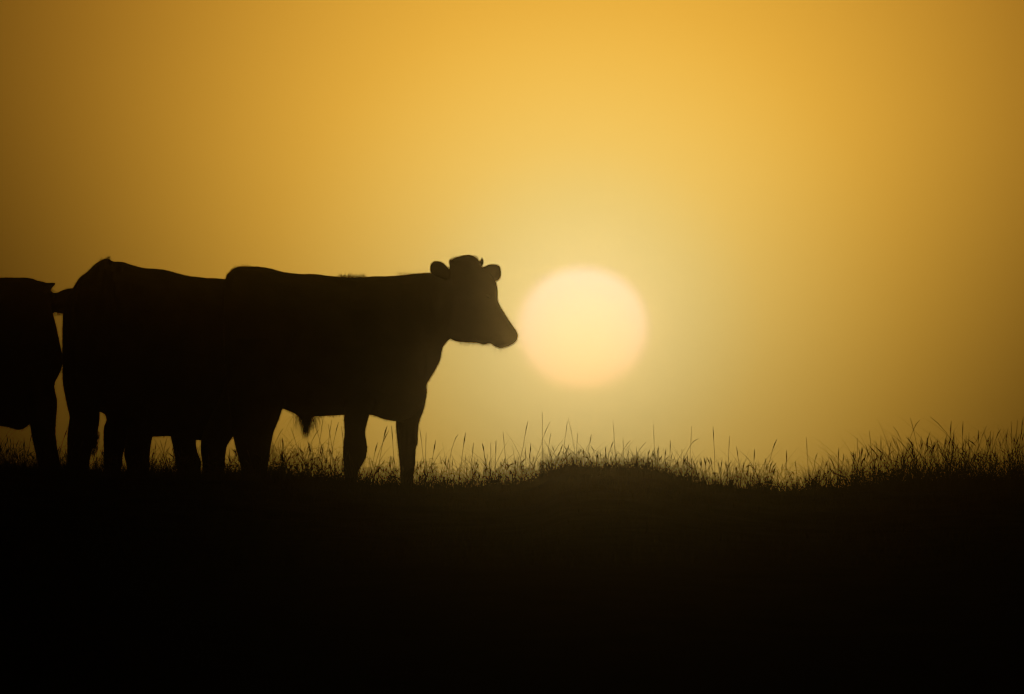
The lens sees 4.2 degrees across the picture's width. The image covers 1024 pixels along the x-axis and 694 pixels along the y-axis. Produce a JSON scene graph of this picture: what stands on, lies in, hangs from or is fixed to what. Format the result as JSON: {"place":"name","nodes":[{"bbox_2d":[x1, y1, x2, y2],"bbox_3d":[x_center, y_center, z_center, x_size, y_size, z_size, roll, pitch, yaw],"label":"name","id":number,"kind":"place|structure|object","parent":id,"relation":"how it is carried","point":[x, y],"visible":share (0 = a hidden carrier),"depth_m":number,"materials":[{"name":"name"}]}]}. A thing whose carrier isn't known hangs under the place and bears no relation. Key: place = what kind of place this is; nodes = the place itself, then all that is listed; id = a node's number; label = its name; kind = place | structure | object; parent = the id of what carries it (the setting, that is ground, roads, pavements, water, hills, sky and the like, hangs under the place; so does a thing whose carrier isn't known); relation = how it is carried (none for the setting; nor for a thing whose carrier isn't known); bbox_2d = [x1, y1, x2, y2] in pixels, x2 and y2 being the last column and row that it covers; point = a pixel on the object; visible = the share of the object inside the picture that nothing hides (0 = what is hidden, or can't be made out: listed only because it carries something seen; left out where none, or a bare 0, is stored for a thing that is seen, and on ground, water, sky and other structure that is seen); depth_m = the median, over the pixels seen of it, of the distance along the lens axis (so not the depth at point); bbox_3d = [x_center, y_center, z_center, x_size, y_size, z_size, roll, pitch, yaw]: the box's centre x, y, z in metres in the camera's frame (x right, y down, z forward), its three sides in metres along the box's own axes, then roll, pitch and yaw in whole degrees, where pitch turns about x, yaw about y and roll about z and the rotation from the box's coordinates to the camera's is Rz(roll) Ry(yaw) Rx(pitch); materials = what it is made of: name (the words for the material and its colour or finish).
{"place":"outdoors","nodes":[
{"label":"outdoors","id":0,"kind":"place"},
{"bbox_2d":[0,473,1023,693],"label":"ground","id":1,"kind":"structure","parent":0,"point":[755,626],"depth_m":69.89,"materials":[{"name":"soil"}]},
{"bbox_2d":[0,277,72,468],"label":"cow","id":2,"kind":"object","parent":1,"relation":"on","point":[30,359],"visible":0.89,"depth_m":95.43},
{"bbox_2d":[60,257,225,473],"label":"cow","id":3,"kind":"object","parent":1,"relation":"on","point":[142,357],"visible":0.71,"depth_m":94.87},
{"bbox_2d":[199,255,518,487],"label":"bull","id":4,"kind":"object","parent":1,"relation":"on","point":[356,351],"visible":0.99,"depth_m":93.79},
{"bbox_2d":[0,441,1018,490],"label":"wispy grass","id":5,"kind":"structure","parent":1,"relation":"on","point":[383,481],"depth_m":94.11,"materials":[{"name":"brown plant"}]},
{"bbox_2d":[0,404,1023,568],"bbox_3d":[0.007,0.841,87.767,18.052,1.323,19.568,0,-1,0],"label":"grass","id":6,"kind":"structure","parent":0,"point":[897,486],"depth_m":92.77,"materials":[{"name":"black plant"}]},
{"bbox_2d":[0,0,1023,490],"label":"sky","id":7,"kind":"structure","parent":0,"point":[757,224],"materials":[{"name":"orange"}]}
]}

